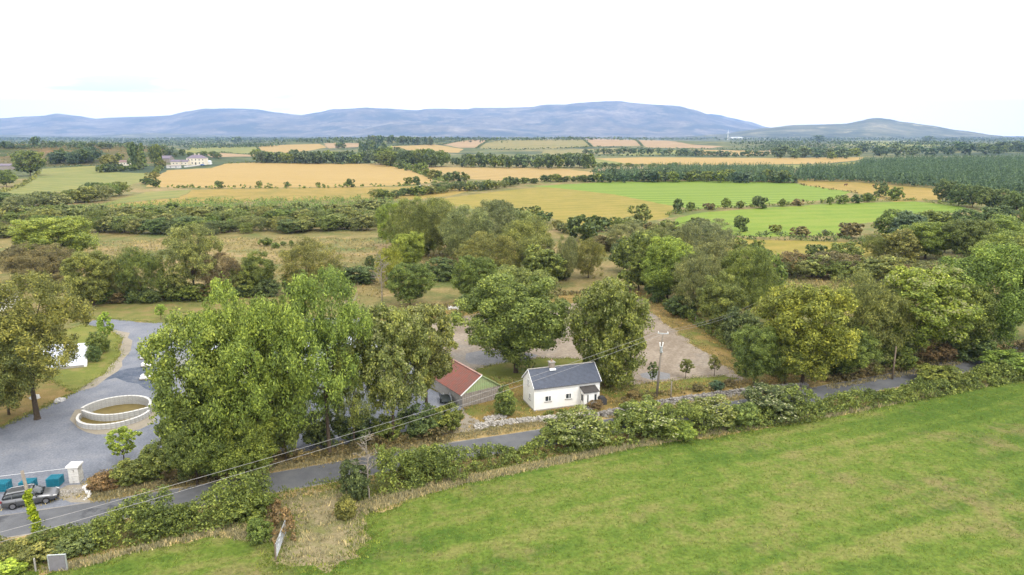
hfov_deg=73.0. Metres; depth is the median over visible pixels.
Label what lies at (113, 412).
stone basin
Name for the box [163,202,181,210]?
bush
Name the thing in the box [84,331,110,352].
shrub
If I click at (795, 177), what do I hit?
tree
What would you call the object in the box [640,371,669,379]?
plot ground
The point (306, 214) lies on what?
bush
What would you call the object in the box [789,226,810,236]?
shrub
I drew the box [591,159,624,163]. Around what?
field
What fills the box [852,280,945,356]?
tree
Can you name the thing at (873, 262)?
bush
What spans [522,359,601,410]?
cottage
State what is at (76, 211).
bush
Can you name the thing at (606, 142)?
hill field
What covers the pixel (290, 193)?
pasture field
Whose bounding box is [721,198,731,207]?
shrub
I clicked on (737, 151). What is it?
hill field
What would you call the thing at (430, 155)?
tree
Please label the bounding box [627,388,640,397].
shrub
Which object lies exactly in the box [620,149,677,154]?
hill field
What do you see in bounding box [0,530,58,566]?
shrub
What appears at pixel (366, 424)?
shrub
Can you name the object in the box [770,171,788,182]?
tree
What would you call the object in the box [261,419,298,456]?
shrub
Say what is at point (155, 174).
bush
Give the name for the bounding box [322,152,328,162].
tree
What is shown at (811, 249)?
shrub
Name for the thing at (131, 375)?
gravel yard
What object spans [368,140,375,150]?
pine tree
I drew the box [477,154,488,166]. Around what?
tree
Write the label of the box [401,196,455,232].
tree
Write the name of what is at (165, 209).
bush
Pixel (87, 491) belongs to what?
stone heap
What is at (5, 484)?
crate stack
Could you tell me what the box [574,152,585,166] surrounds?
tree
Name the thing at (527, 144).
hill field
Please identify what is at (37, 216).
bush
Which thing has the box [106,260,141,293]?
tree
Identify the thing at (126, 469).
shrub
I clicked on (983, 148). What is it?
pine tree
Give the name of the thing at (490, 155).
tree
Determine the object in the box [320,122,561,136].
hills
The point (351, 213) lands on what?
bush
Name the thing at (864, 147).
pine tree
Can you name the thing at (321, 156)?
tree
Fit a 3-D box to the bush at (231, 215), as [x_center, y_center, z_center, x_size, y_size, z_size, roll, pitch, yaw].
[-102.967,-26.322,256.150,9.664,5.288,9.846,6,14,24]
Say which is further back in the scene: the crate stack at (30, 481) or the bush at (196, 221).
the bush at (196, 221)
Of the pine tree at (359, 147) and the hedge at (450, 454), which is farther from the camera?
the pine tree at (359, 147)
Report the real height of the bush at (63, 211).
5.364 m
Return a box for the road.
[0,346,1023,537]
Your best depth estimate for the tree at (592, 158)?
671.64 m
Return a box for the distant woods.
[0,136,1023,151]
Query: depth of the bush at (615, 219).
233.72 m
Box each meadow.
[15,380,1023,574]
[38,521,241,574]
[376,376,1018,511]
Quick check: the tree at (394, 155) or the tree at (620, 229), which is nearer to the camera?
the tree at (620, 229)
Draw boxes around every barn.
[0,164,14,169]
[162,156,173,162]
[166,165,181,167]
[170,160,180,164]
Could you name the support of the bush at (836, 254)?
on the ground at (440, 292)
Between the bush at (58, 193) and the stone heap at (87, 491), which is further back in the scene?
the bush at (58, 193)
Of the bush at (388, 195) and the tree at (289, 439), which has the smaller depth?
the tree at (289, 439)
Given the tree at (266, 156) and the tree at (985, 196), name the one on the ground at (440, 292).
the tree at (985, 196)
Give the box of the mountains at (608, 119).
[0,101,759,136]
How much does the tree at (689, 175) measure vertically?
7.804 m
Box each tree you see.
[0,141,9,146]
[0,169,18,186]
[0,242,76,287]
[0,270,97,419]
[0,323,41,409]
[0,339,35,414]
[5,215,100,262]
[7,150,46,175]
[33,136,40,145]
[45,151,63,162]
[47,153,58,163]
[53,148,66,162]
[59,250,123,305]
[64,152,80,163]
[72,148,94,162]
[83,146,102,158]
[96,311,113,334]
[98,142,106,147]
[98,154,118,164]
[104,426,142,459]
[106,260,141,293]
[109,246,164,302]
[126,141,136,169]
[135,146,141,167]
[135,304,267,457]
[136,149,143,168]
[139,142,148,168]
[147,146,157,165]
[149,395,224,484]
[153,143,163,161]
[154,304,167,315]
[155,222,224,297]
[156,271,186,299]
[164,148,172,154]
[178,149,185,154]
[182,426,244,479]
[183,271,316,474]
[194,251,246,288]
[204,401,282,475]
[209,151,216,157]
[224,268,253,288]
[231,136,242,142]
[236,250,277,288]
[249,294,311,461]
[250,149,260,161]
[254,151,264,162]
[259,150,268,162]
[265,152,278,161]
[268,152,279,161]
[274,235,344,289]
[274,264,375,454]
[278,153,285,162]
[284,153,293,163]
[287,149,298,160]
[289,151,299,162]
[297,150,311,163]
[305,153,318,163]
[309,150,325,162]
[320,328,379,438]
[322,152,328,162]
[328,153,334,162]
[329,151,341,161]
[333,152,347,163]
[343,150,354,162]
[347,151,356,162]
[349,154,363,163]
[352,301,430,442]
[352,433,378,487]
[358,141,362,151]
[359,151,370,161]
[364,140,368,151]
[364,152,371,162]
[364,255,374,266]
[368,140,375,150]
[369,146,384,163]
[370,253,393,300]
[374,147,392,161]
[374,202,407,244]
[374,243,403,285]
[376,135,383,143]
[377,150,393,165]
[380,150,397,165]
[385,197,437,247]
[385,262,436,304]
[387,151,397,164]
[388,135,394,143]
[389,301,459,406]
[391,147,406,151]
[391,230,424,264]
[395,149,406,162]
[399,135,406,144]
[400,150,414,163]
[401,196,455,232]
[405,136,411,144]
[413,149,429,162]
[414,137,421,144]
[417,148,439,166]
[422,237,437,255]
[423,202,470,256]
[424,150,438,164]
[433,153,445,165]
[437,204,497,258]
[439,150,451,166]
[447,272,571,373]
[450,255,497,296]
[454,231,521,271]
[460,153,468,166]
[461,244,486,267]
[464,154,477,166]
[468,198,520,254]
[475,152,485,165]
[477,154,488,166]
[486,153,496,165]
[487,156,501,166]
[487,264,561,322]
[495,209,543,242]
[495,213,554,267]
[497,154,507,166]
[503,157,513,167]
[512,153,529,167]
[521,244,568,276]
[528,154,538,166]
[532,157,544,168]
[536,153,547,165]
[542,154,558,167]
[554,156,564,166]
[555,234,579,278]
[561,152,574,166]
[564,276,654,387]
[568,154,577,167]
[570,236,608,277]
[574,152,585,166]
[577,154,590,167]
[586,153,596,167]
[593,173,603,181]
[604,173,613,182]
[604,220,642,244]
[607,168,619,180]
[608,239,637,269]
[612,230,667,290]
[614,148,621,153]
[617,173,628,182]
[627,223,671,262]
[631,172,640,180]
[637,148,645,153]
[637,170,651,181]
[638,235,697,299]
[644,148,651,153]
[644,170,659,181]
[647,361,657,379]
[652,171,663,181]
[658,167,676,179]
[660,173,667,180]
[661,221,703,265]
[666,171,679,181]
[670,247,724,315]
[675,149,682,154]
[676,173,684,180]
[679,359,694,378]
[683,171,699,180]
[686,231,752,293]
[688,218,737,248]
[692,149,699,155]
[695,269,750,323]
[700,171,714,181]
[708,354,720,374]
[714,170,729,182]
[715,150,724,156]
[718,244,780,313]
[722,151,732,156]
[723,169,735,179]
[730,323,782,384]
[732,172,746,182]
[740,172,752,182]
[742,245,787,295]
[743,150,752,156]
[750,281,864,382]
[757,151,766,156]
[762,169,776,180]
[767,332,812,383]
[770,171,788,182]
[771,147,785,157]
[778,144,789,153]
[778,170,790,180]
[787,174,797,182]
[788,149,801,158]
[796,146,813,157]
[810,267,914,375]
[813,135,824,140]
[813,150,824,157]
[820,323,885,373]
[823,148,833,156]
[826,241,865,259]
[827,152,837,158]
[834,147,848,156]
[842,151,851,158]
[852,148,862,155]
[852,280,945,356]
[856,143,871,152]
[861,233,897,257]
[871,145,886,155]
[871,208,909,233]
[876,264,986,362]
[881,228,926,259]
[886,221,968,258]
[887,209,932,232]
[890,142,903,152]
[890,146,907,156]
[902,146,918,155]
[910,145,923,152]
[914,209,953,223]
[921,148,930,155]
[922,136,934,140]
[927,276,1000,348]
[928,147,940,155]
[931,178,957,200]
[933,219,955,251]
[935,240,1023,347]
[939,146,946,152]
[939,218,998,257]
[943,148,952,154]
[945,146,956,154]
[945,183,973,205]
[946,208,989,222]
[952,141,966,150]
[959,184,987,206]
[962,143,976,154]
[968,229,1023,267]
[972,187,999,206]
[976,143,990,153]
[976,144,996,154]
[977,204,1023,226]
[985,212,1023,236]
[987,188,1017,207]
[989,146,1003,153]
[992,141,1008,146]
[998,235,1023,300]
[1000,145,1010,152]
[1001,190,1023,210]
[1007,141,1020,150]
[1014,143,1023,151]
[1016,207,1023,222]
[1018,198,1023,211]
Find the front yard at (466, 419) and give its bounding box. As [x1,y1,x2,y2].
[443,409,482,434]
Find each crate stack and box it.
[0,479,12,491]
[18,478,37,485]
[45,474,64,486]
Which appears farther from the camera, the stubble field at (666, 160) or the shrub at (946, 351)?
the stubble field at (666, 160)
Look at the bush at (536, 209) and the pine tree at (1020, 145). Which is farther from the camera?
the pine tree at (1020, 145)
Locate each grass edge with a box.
[0,292,1022,531]
[0,297,738,428]
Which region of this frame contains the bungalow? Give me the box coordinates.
[119,160,131,165]
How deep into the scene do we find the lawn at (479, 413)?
84.08 m
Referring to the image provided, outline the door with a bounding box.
[588,394,593,406]
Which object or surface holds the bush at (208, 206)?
on the ground at (440, 292)
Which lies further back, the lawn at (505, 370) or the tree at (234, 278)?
the tree at (234, 278)
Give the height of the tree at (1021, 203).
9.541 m
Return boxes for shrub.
[0,246,24,265]
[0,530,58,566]
[0,550,32,574]
[49,525,107,558]
[83,345,101,361]
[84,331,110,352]
[86,469,120,491]
[108,457,150,486]
[115,153,124,160]
[127,503,193,538]
[136,441,175,482]
[149,178,160,186]
[154,440,202,475]
[214,180,223,187]
[215,485,280,524]
[245,517,274,544]
[257,237,272,244]
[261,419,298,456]
[271,242,280,248]
[280,270,302,292]
[298,410,351,448]
[334,494,356,519]
[337,266,376,284]
[338,415,377,446]
[338,457,371,499]
[346,178,354,186]
[371,412,404,441]
[392,444,455,482]
[396,402,443,439]
[403,177,412,184]
[412,176,420,184]
[425,256,460,281]
[427,400,464,433]
[493,384,517,415]
[540,404,609,446]
[555,269,569,279]
[566,214,604,240]
[585,399,602,410]
[589,235,611,251]
[613,394,682,440]
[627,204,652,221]
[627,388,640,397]
[643,222,659,230]
[643,282,674,302]
[657,420,698,440]
[659,219,678,229]
[664,295,697,317]
[673,198,683,212]
[681,393,738,428]
[685,217,710,227]
[686,202,694,210]
[692,383,704,391]
[702,203,714,209]
[708,380,724,390]
[720,306,762,349]
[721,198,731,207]
[722,402,761,426]
[724,378,735,386]
[729,237,747,250]
[733,215,749,231]
[736,200,744,207]
[737,382,805,422]
[745,239,766,254]
[751,195,768,208]
[768,224,781,232]
[779,198,786,206]
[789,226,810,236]
[791,199,804,205]
[805,244,827,256]
[825,356,857,377]
[826,197,833,204]
[835,195,850,203]
[836,222,864,236]
[837,361,874,376]
[850,194,862,202]
[863,192,876,201]
[872,341,919,370]
[873,182,888,196]
[887,186,905,198]
[913,340,959,359]
[914,363,971,387]
[928,332,1002,362]
[977,348,1023,374]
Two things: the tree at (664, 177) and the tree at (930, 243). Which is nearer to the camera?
the tree at (930, 243)
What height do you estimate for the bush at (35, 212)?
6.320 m
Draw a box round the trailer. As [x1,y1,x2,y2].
[439,392,451,402]
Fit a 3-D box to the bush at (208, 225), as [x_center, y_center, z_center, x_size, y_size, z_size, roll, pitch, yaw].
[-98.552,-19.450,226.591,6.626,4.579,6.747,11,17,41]
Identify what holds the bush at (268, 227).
on the ground at (440, 292)
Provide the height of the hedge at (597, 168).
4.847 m
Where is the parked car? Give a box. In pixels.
[0,483,59,509]
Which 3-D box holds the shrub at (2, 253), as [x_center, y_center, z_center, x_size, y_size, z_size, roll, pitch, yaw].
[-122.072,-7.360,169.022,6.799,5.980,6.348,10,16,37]
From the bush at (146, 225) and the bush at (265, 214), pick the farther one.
the bush at (265, 214)
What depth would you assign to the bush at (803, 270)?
156.61 m
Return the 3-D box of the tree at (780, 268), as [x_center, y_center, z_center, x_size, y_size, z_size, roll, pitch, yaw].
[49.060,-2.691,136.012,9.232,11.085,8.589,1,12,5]
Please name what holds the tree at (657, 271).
on the ground at (440, 292)
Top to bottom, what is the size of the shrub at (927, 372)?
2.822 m
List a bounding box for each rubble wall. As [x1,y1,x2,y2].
[473,412,599,428]
[599,382,811,417]
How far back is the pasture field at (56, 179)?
518.68 m
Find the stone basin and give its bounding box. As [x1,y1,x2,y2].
[76,395,151,429]
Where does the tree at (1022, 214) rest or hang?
on the ground at (440, 292)
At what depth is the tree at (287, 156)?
751.37 m
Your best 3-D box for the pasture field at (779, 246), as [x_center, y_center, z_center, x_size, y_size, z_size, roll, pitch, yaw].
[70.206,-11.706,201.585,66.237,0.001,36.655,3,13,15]
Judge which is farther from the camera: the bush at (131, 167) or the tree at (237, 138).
the tree at (237, 138)
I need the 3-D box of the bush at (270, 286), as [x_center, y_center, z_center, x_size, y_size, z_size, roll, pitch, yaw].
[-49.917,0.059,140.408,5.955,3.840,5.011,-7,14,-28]
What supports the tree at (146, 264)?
on the paddock
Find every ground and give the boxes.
[0,136,1023,570]
[381,289,811,381]
[432,298,746,385]
[465,349,537,364]
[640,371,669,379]
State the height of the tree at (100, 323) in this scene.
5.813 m
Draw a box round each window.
[544,395,551,402]
[565,393,571,399]
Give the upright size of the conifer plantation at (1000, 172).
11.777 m
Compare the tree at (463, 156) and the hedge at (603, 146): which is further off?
the hedge at (603, 146)
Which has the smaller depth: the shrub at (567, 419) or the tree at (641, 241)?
the shrub at (567, 419)
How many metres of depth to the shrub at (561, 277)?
156.52 m
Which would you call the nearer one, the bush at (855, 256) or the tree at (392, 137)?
the bush at (855, 256)
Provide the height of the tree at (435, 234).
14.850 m
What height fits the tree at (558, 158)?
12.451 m
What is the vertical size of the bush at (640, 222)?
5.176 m
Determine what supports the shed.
on the ground at (440, 292)
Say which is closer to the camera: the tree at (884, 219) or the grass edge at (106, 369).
the grass edge at (106, 369)
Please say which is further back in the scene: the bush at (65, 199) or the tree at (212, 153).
the tree at (212, 153)
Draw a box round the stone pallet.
[139,374,150,379]
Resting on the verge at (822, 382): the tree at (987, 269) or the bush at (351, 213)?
the tree at (987, 269)
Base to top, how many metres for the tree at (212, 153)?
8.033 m
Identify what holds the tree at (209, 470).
on the verge at (822, 382)
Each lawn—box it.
[0,325,121,426]
[0,379,72,425]
[464,380,799,425]
[475,358,583,383]
[601,376,733,397]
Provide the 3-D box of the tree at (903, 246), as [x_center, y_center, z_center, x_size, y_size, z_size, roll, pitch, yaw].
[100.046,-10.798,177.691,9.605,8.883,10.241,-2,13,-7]
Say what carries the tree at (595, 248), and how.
on the ground at (440, 292)
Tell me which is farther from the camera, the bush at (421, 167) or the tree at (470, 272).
the bush at (421, 167)
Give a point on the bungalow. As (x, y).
(124, 162)
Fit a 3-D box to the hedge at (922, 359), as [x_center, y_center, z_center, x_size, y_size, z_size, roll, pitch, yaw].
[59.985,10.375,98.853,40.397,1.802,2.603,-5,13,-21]
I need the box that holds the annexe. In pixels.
[180,160,189,164]
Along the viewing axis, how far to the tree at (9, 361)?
72.86 m
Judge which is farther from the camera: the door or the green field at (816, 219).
the green field at (816, 219)
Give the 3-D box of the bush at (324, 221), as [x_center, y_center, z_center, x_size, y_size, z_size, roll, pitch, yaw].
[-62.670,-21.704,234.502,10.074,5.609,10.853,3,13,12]
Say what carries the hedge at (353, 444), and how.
on the verge at (172, 473)
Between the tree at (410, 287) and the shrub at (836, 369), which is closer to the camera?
the shrub at (836, 369)
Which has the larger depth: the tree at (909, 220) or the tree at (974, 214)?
the tree at (974, 214)
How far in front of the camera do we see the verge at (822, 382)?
72.06 m
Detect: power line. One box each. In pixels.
[1,333,664,541]
[2,332,656,531]
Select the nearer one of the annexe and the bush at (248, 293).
the bush at (248, 293)
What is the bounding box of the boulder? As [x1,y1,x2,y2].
[54,397,65,402]
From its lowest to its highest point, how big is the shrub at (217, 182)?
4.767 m
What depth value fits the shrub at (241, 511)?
58.49 m
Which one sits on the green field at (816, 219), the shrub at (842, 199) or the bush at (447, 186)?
the shrub at (842, 199)
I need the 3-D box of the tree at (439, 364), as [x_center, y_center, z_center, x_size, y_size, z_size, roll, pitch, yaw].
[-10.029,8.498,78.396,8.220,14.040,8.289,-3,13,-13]
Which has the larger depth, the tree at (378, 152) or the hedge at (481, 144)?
the hedge at (481, 144)
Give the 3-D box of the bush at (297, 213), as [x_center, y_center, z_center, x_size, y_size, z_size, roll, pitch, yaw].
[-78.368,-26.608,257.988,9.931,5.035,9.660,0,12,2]
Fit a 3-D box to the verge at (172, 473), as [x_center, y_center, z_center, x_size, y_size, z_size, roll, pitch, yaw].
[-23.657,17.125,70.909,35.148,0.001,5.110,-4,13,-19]
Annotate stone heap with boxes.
[59,487,82,495]
[81,484,90,499]
[482,413,506,420]
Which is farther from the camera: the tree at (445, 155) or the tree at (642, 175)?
the tree at (445, 155)
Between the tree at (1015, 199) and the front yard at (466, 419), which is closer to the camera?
the front yard at (466, 419)
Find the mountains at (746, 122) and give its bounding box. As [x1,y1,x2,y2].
[709,114,769,127]
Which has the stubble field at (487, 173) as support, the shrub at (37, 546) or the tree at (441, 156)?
the tree at (441, 156)
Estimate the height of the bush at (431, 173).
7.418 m
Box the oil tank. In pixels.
[597,395,606,404]
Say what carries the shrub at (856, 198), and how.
on the green field at (816, 219)
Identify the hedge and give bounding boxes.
[0,168,41,192]
[0,535,39,568]
[27,484,174,562]
[44,164,98,166]
[146,179,440,188]
[157,426,451,489]
[166,463,275,536]
[168,151,254,154]
[224,160,376,163]
[263,497,296,543]
[368,442,468,495]
[387,139,469,145]
[389,164,444,181]
[401,284,632,311]
[442,176,574,182]
[457,434,548,474]
[475,138,489,147]
[479,145,764,149]
[539,385,825,456]
[540,153,762,155]
[544,408,578,414]
[590,163,602,172]
[658,228,881,246]
[662,298,786,376]
[665,196,913,214]
[794,181,890,198]
[803,375,974,416]
[825,340,1023,383]
[913,198,979,205]
[959,360,1023,389]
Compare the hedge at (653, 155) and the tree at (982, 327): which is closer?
the tree at (982, 327)
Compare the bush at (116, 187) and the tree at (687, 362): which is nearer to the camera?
the tree at (687, 362)
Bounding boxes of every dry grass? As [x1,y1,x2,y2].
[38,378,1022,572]
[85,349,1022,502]
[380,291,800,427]
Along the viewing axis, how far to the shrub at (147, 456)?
64.81 m
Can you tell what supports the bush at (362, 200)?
on the ground at (440, 292)
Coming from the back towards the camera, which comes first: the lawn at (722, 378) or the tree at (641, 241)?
the tree at (641, 241)
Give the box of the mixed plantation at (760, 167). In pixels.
[591,161,794,181]
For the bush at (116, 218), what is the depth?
228.37 m
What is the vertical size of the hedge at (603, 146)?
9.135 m
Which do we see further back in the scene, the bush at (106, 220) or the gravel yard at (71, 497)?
the bush at (106, 220)
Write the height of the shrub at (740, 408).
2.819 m
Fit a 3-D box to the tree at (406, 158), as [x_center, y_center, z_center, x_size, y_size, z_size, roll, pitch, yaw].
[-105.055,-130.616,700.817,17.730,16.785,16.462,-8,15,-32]
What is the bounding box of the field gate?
[275,521,285,554]
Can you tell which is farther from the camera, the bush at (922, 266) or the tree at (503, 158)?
the tree at (503, 158)
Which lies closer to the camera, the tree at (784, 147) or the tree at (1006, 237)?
the tree at (1006, 237)
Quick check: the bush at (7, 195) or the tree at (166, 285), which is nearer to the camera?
the tree at (166, 285)
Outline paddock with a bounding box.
[74,292,285,322]
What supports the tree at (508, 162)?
on the stubble field at (487, 173)
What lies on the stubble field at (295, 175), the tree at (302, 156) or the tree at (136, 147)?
the tree at (302, 156)
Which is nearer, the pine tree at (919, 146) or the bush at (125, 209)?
the bush at (125, 209)
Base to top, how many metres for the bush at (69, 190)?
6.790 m
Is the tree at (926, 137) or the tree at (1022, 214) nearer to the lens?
the tree at (1022, 214)
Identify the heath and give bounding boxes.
[0,144,164,167]
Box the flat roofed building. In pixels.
[43,343,88,369]
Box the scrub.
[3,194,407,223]
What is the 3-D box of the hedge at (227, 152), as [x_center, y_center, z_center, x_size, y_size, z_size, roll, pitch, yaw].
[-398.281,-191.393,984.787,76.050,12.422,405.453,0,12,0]
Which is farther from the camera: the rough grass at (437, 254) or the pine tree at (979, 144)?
the pine tree at (979, 144)
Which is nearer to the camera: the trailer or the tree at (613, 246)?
the trailer
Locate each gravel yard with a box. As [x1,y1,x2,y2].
[0,318,463,504]
[0,497,83,514]
[58,484,90,501]
[70,409,155,433]
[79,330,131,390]
[105,366,157,390]
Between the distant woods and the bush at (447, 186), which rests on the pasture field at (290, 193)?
the bush at (447, 186)
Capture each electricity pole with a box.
[20,470,41,532]
[655,331,668,397]
[891,346,896,379]
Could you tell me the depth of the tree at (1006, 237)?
151.92 m
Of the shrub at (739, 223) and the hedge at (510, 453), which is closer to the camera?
the hedge at (510, 453)
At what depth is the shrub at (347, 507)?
58.66 m
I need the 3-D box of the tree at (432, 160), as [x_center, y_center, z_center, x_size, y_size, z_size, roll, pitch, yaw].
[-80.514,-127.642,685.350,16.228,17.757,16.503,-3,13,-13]
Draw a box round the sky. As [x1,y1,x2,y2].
[0,0,1023,135]
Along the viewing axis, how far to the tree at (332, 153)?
765.32 m
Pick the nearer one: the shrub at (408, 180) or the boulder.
the boulder
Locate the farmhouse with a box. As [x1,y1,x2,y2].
[186,153,207,164]
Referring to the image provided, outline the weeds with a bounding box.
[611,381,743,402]
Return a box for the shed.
[431,359,500,406]
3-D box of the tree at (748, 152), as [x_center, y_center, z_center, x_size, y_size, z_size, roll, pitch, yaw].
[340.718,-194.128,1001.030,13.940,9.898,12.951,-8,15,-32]
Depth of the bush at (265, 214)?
253.37 m
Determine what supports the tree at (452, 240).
on the ground at (440, 292)
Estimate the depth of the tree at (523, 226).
162.45 m
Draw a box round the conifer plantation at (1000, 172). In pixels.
[794,153,1023,193]
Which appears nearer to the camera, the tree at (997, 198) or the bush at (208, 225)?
the bush at (208, 225)
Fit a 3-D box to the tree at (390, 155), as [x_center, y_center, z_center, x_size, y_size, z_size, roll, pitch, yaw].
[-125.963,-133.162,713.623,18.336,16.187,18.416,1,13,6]
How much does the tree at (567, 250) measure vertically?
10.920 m
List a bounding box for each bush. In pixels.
[0,192,22,208]
[0,195,32,206]
[0,204,25,213]
[0,212,20,221]
[0,224,12,237]
[18,213,30,219]
[20,207,38,213]
[23,214,52,220]
[24,191,58,207]
[24,208,62,219]
[43,193,74,205]
[48,208,71,215]
[53,203,77,209]
[57,192,73,202]
[61,189,80,201]
[61,208,85,216]
[68,186,100,202]
[79,182,105,190]
[79,214,95,220]
[80,205,104,214]
[83,210,109,221]
[87,217,106,231]
[88,185,115,200]
[89,205,107,210]
[92,183,121,195]
[94,213,128,231]
[95,166,104,171]
[95,288,119,303]
[103,164,115,171]
[103,181,132,194]
[105,290,128,303]
[107,163,122,170]
[107,205,138,215]
[108,215,135,232]
[116,216,145,232]
[120,288,139,303]
[122,218,150,233]
[126,164,137,169]
[129,209,149,215]
[135,212,155,223]
[136,288,162,302]
[138,219,162,231]
[139,178,150,183]
[144,171,159,177]
[146,217,168,233]
[151,206,170,212]
[151,213,175,220]
[152,209,165,213]
[155,160,165,165]
[160,220,182,233]
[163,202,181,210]
[163,282,195,300]
[166,211,188,216]
[167,213,189,221]
[170,216,204,230]
[170,221,186,229]
[171,206,198,215]
[178,283,214,301]
[184,207,209,217]
[187,220,207,230]
[194,205,213,211]
[196,286,213,297]
[203,212,221,222]
[204,221,220,233]
[209,206,227,212]
[215,221,229,231]
[219,209,246,220]
[224,210,251,222]
[227,220,244,231]
[230,282,251,295]
[232,215,262,229]
[232,281,259,296]
[234,204,248,210]
[237,221,253,232]
[249,205,272,215]
[251,216,270,230]
[251,278,280,296]
[259,210,281,218]
[261,218,276,229]
[266,215,293,230]
[268,209,296,217]
[272,205,285,209]
[275,218,301,232]
[287,218,313,231]
[290,209,309,218]
[291,201,310,208]
[297,211,324,218]
[301,216,318,229]
[308,207,324,211]
[311,210,328,217]
[314,216,342,230]
[319,214,349,229]
[324,203,342,210]
[326,207,345,213]
[333,207,356,217]
[347,211,360,219]
[348,220,363,230]
[349,213,377,229]
[355,199,365,204]
[355,200,381,210]
[355,208,370,214]
[367,189,386,198]
[369,210,387,222]
[376,199,389,208]
[377,190,388,198]
[385,192,394,198]
[391,190,404,197]
[394,159,406,168]
[398,188,409,194]
[403,163,412,170]
[409,185,425,195]
[413,162,427,172]
[420,185,431,193]
[423,168,428,176]
[425,186,438,193]
[427,169,437,178]
[435,170,441,177]
[435,186,445,192]
[436,182,452,191]
[441,174,448,180]
[449,171,464,180]
[452,181,466,189]
[461,173,469,180]
[463,182,477,190]
[473,181,487,189]
[479,180,498,188]
[501,181,509,187]
[502,176,519,184]
[521,177,528,183]
[521,205,542,218]
[529,178,537,183]
[535,211,552,221]
[539,175,548,181]
[549,174,562,181]
[550,220,563,229]
[556,223,568,232]
[562,176,569,181]
[578,175,592,181]
[587,174,595,181]
[600,216,612,229]
[606,217,626,229]
[620,217,643,229]
[776,249,813,274]
[784,258,819,278]
[791,254,833,277]
[811,250,856,278]
[819,259,855,280]
[835,254,866,267]
[848,262,881,278]
[851,256,904,282]
[874,254,916,276]
[882,263,913,278]
[911,259,946,269]
[917,261,964,270]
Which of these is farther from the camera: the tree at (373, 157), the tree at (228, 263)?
the tree at (373, 157)
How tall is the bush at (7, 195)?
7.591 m
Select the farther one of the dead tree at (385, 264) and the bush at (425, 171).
the bush at (425, 171)
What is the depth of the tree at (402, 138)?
1488.54 m
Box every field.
[5,166,154,194]
[98,190,190,205]
[107,186,477,206]
[146,162,431,187]
[176,146,256,154]
[208,153,253,156]
[258,144,325,152]
[324,143,358,147]
[389,144,462,152]
[427,166,592,180]
[438,187,675,226]
[443,140,484,147]
[480,138,588,149]
[537,181,848,208]
[542,148,637,154]
[572,138,639,145]
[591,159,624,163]
[596,157,863,164]
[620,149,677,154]
[624,139,722,147]
[675,201,968,236]
[688,238,875,258]
[701,150,763,154]
[736,161,858,168]
[797,180,944,201]
[843,141,939,146]
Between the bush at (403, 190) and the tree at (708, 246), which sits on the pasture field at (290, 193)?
the bush at (403, 190)
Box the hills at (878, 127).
[678,118,1014,138]
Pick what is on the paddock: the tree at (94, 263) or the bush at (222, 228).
the tree at (94, 263)
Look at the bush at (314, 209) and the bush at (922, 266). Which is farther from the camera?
the bush at (314, 209)
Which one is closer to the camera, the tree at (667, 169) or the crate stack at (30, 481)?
the crate stack at (30, 481)
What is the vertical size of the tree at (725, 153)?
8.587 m
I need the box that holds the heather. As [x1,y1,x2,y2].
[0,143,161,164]
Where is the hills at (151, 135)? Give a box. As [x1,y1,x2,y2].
[0,133,267,137]
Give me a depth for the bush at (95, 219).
231.16 m
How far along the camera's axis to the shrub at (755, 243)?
178.64 m
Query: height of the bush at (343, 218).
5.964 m
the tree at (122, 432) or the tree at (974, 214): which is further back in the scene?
the tree at (974, 214)
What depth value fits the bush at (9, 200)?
296.39 m
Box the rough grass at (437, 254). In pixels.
[0,236,844,314]
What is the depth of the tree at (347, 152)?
784.04 m
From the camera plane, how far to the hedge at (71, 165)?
664.64 m
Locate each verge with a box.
[0,340,1022,543]
[87,431,448,492]
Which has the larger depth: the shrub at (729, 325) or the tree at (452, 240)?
the tree at (452, 240)
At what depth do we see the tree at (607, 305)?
86.12 m
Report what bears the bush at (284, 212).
on the ground at (440, 292)
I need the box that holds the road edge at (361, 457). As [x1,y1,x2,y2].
[0,358,968,537]
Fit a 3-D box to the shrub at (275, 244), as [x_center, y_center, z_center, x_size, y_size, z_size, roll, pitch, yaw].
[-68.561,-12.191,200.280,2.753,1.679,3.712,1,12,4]
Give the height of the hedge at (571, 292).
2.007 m
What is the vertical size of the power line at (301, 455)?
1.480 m
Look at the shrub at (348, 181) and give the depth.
431.85 m
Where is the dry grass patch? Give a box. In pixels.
[271,488,371,572]
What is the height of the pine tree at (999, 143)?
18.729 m
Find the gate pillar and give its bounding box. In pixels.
[65,461,83,482]
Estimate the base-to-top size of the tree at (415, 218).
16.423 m
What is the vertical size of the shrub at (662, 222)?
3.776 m
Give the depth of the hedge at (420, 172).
578.21 m
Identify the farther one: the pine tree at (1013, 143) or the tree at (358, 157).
the pine tree at (1013, 143)
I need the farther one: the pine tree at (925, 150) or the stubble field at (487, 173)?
the pine tree at (925, 150)
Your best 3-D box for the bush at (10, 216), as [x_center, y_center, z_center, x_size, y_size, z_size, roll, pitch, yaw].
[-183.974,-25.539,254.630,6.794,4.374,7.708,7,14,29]
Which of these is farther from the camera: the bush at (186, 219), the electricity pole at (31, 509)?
the bush at (186, 219)

